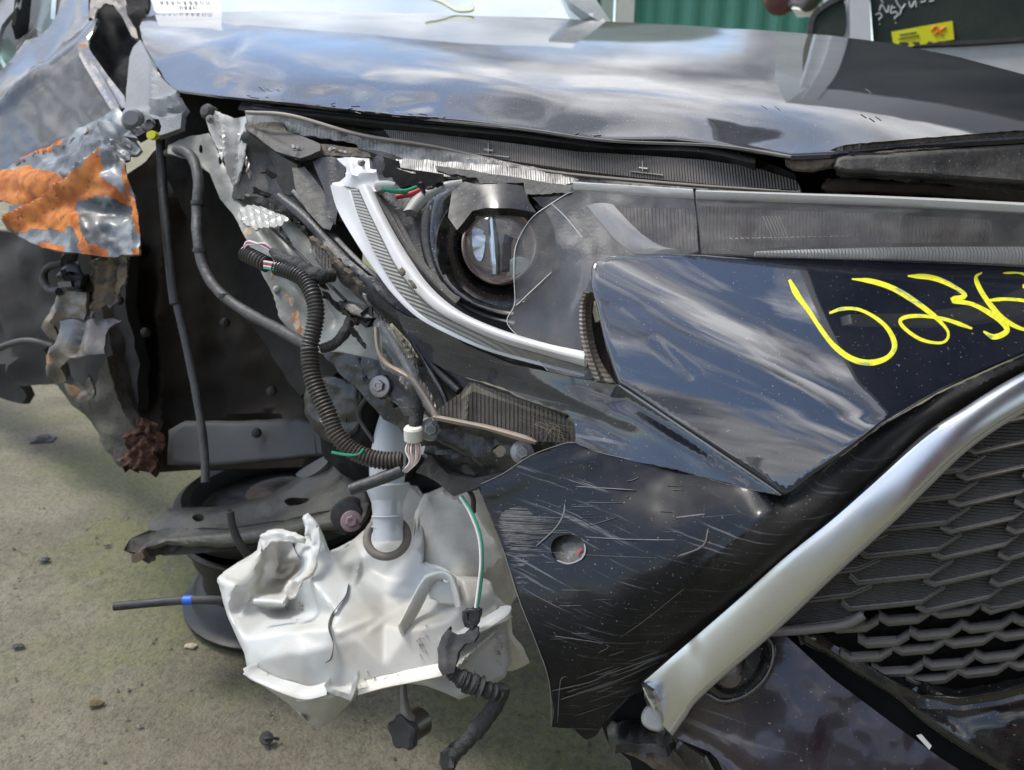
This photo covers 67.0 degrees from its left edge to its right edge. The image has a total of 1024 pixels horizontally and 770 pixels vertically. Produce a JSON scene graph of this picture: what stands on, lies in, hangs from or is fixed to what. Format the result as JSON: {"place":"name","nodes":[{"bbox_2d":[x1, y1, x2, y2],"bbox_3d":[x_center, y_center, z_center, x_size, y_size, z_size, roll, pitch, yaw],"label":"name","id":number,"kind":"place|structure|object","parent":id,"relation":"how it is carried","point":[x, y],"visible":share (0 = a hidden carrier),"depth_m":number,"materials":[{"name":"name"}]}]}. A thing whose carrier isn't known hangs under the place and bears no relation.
{"place":"outdoors","nodes":[
{"label":"outdoors","id":0,"kind":"place"},
{"bbox_2d":[0,139,1023,769],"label":"ground","id":1,"kind":"structure","parent":0,"point":[66,489],"depth_m":1.38,"materials":[{"name":"concrete"}]},
{"bbox_2d":[12,643,24,648],"bbox_3d":[-0.920,0.484,1.440,0.025,0.004,0.014,0,20,0],"label":"plastic scrap","id":2,"kind":"object","parent":1,"relation":"on","point":[17,645],"visible":1,"depth_m":1.44,"materials":[{"name":"grey plastic"}]},
{"bbox_2d":[29,434,56,443],"bbox_3d":[-1.403,0.160,2.310,0.079,0.019,0.058,-8,22,-22],"label":"plastic scrap","id":3,"kind":"object","parent":1,"relation":"on","point":[44,439],"visible":1,"depth_m":2.30,"materials":[{"name":"grey plastic"}]},
{"bbox_2d":[37,557,50,561],"bbox_3d":[-1.037,0.385,1.714,0.027,0.005,0.017,0,20,0],"label":"plastic scrap","id":4,"kind":"object","parent":1,"relation":"on","point":[44,559],"visible":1,"depth_m":1.71,"materials":[{"name":"white plastic"}]},
{"bbox_2d":[89,700,104,706],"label":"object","id":5,"kind":"object","parent":1,"relation":"on","point":[94,703],"visible":1,"depth_m":1.30,"materials":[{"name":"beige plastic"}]},
{"bbox_2d":[184,643,197,648],"bbox_3d":[-0.598,0.484,1.441,0.026,0.005,0.016,0,20,0],"label":"plastic scrap","id":6,"kind":"object","parent":1,"relation":"on","point":[191,645],"visible":1,"depth_m":1.44,"materials":[{"name":"beige plastic"}]},
{"bbox_2d":[259,731,278,744],"bbox_3d":[-0.385,0.559,1.225,0.029,0.019,0.019,-14,24,-33],"label":"plastic clip","id":7,"kind":"object","parent":1,"relation":"on","point":[266,738],"visible":1,"depth_m":1.22,"materials":[{"name":"black plastic"}]},
{"bbox_2d":[182,534,358,652],"bbox_3d":[-0.461,0.343,1.571,0.406,0.172,0.406,0,20,0],"label":"steel wheel rim","id":8,"kind":"object","parent":1,"relation":"on","point":[210,624],"visible":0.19,"depth_m":1.45,"materials":[{"name":"grey metal"}]},
{"bbox_2d":[173,467,354,559],"bbox_3d":[-0.461,0.229,1.552,0.410,0.076,0.410,0,20,0],"label":"brake disc","id":9,"kind":"object","parent":8,"relation":"on","point":[225,487],"visible":0.23,"depth_m":1.57,"materials":[{"name":"black metal"}]},
{"bbox_2d":[2,434,603,764],"bbox_3d":[-0.350,0.301,1.946,1.904,0.006,1.754,0,20,0],"label":"grit","id":10,"kind":"object","parent":1,"relation":"on","point":[587,744],"visible":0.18,"depth_m":1.33,"materials":[{"name":"grey gravel"}]},
{"bbox_2d":[0,0,1023,769],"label":"wrecked car","id":11,"kind":"object","parent":1,"relation":"on","point":[762,266],"visible":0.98,"depth_m":0.78,"materials":[{"name":"paint"}]},
{"bbox_2d":[0,0,60,70],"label":"stacked car door","id":12,"kind":"structure","parent":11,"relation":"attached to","point":[21,21],"depth_m":2.03,"materials":[{"name":"beige paint"}]},
{"bbox_2d":[39,253,93,294],"bbox_3d":[-0.728,-0.185,1.259,0.068,0.078,0.118,-14,24,-33],"label":"wiring plug","id":13,"kind":"object","parent":11,"relation":"attached to","point":[70,276],"visible":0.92,"depth_m":1.26,"materials":[{"name":"black plastic"}]},
{"bbox_2d":[131,117,160,142],"bbox_3d":[-0.546,-0.378,1.148,0.049,0.037,0.030,0,20,0],"label":"harness plug","id":14,"kind":"object","parent":11,"relation":"attached to","point":[150,128],"visible":1,"depth_m":1.15,"materials":[{"name":"black plastic"}]},
{"bbox_2d":[156,139,209,482],"bbox_3d":[-0.511,-0.122,1.189,0.027,0.490,0.270,-8,22,-21],"label":"hanging hose","id":15,"kind":"object","parent":11,"relation":"hanging from","point":[174,299],"visible":0.97,"depth_m":1.19,"materials":[{"name":"grey rubber"}]},
{"bbox_2d":[152,0,221,13],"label":"paper notice","id":16,"kind":"object","parent":11,"relation":"attached to","point":[180,6],"visible":1,"depth_m":1.90,"materials":[{"name":"white paper"}]},
{"bbox_2d":[163,145,303,347],"bbox_3d":[-0.404,-0.203,1.065,0.055,0.229,0.447,-15,25,-36],"label":"curved hose","id":17,"kind":"object","parent":11,"relation":"attached to","point":[232,302],"visible":0.98,"depth_m":1.08,"materials":[{"name":"grey rubber"}]},
{"bbox_2d":[124,457,371,563],"bbox_3d":[-0.416,0.221,1.276,0.469,0.209,0.165,6,21,17],"label":"suspension arm","id":18,"kind":"object","parent":11,"relation":"attached to","point":[319,489],"visible":0.89,"depth_m":1.26},
{"bbox_2d":[238,240,424,494],"bbox_3d":[-0.207,-0.032,0.892,0.104,0.245,0.278,-18,27,-41],"label":"wiring loom","id":19,"kind":"object","parent":11,"relation":"attached to","point":[305,276],"visible":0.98,"depth_m":0.86,"materials":[{"name":"black plastic"}]},
{"bbox_2d":[217,416,529,726],"bbox_3d":[-0.177,0.240,0.972,0.404,0.401,0.311,0,20,0],"label":"washer tank","id":20,"kind":"object","parent":11,"relation":"attached to","point":[385,598],"visible":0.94,"depth_m":0.93,"materials":[{"name":"plastic"}]},
{"bbox_2d":[112,595,223,610],"bbox_3d":[-0.435,0.283,1.002,0.158,0.025,0.024,-2,20,-7],"label":"taped hose","id":21,"kind":"object","parent":20,"relation":"attached to","point":[170,601],"visible":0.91,"depth_m":0.99,"materials":[{"name":"black rubber"}]},
{"bbox_2d":[226,508,251,557],"bbox_3d":[-0.374,0.215,1.071,0.037,0.093,0.018,0,20,0],"label":"stub hose","id":22,"kind":"object","parent":20,"relation":"attached to","point":[244,550],"visible":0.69,"depth_m":1.06,"materials":[{"name":"black rubber"}]},
{"bbox_2d":[388,684,431,749],"bbox_3d":[-0.119,0.378,0.883,0.041,0.070,0.044,12,23,29],"label":"washer pump","id":23,"kind":"object","parent":20,"relation":"attached to","point":[408,727],"visible":0.95,"depth_m":0.88,"materials":[{"name":"plastic"}]},
{"bbox_2d":[459,495,483,628],"bbox_3d":[-0.044,0.195,0.851,0.025,0.120,0.087,-2,20,-4],"label":"sensor lead","id":24,"kind":"object","parent":20,"relation":"on","point":[471,617],"visible":1,"depth_m":0.83,"materials":[{"name":"white plastic"}]},
{"bbox_2d":[437,626,510,769],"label":"corrugated hose","id":25,"kind":"object","parent":20,"relation":"hanging from","point":[452,645],"visible":1,"depth_m":0.83,"materials":[{"name":"plastic"}]},
{"bbox_2d":[518,415,571,442],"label":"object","id":26,"kind":"object","parent":11,"relation":"attached to","point":[549,428],"visible":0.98,"depth_m":0.76,"materials":[{"name":"beige fabric"}]},
{"bbox_2d":[602,691,721,769],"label":"broken bumper bracket","id":27,"kind":"object","parent":11,"relation":"attached to","point":[634,740],"visible":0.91,"depth_m":0.73,"materials":[{"name":"black plastic"}]},
{"bbox_2d":[807,0,1023,73],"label":"white ute","id":28,"kind":"object","parent":1,"relation":"on","point":[989,32],"visible":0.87,"depth_m":3.01,"materials":[{"name":"paint"}]},
{"bbox_2d":[764,0,821,17],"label":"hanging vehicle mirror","id":29,"kind":"object","parent":28,"relation":"attached to","point":[802,8],"visible":0.96,"depth_m":3.53,"materials":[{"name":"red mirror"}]},
{"bbox_2d":[823,0,1023,73],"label":"door","id":30,"kind":"structure","parent":28,"relation":"in","point":[1010,57],"depth_m":2.98,"materials":[{"name":"white paint"}]},
{"bbox_2d":[870,0,1023,42],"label":"window","id":31,"kind":"structure","parent":28,"relation":"in","point":[971,19],"depth_m":3.01,"materials":[{"name":"black glass"}]},
{"bbox_2d":[597,0,822,33],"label":"steel shed","id":32,"kind":"structure","parent":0,"point":[748,14],"depth_m":5.98,"materials":[{"name":"green metal"}]}
]}

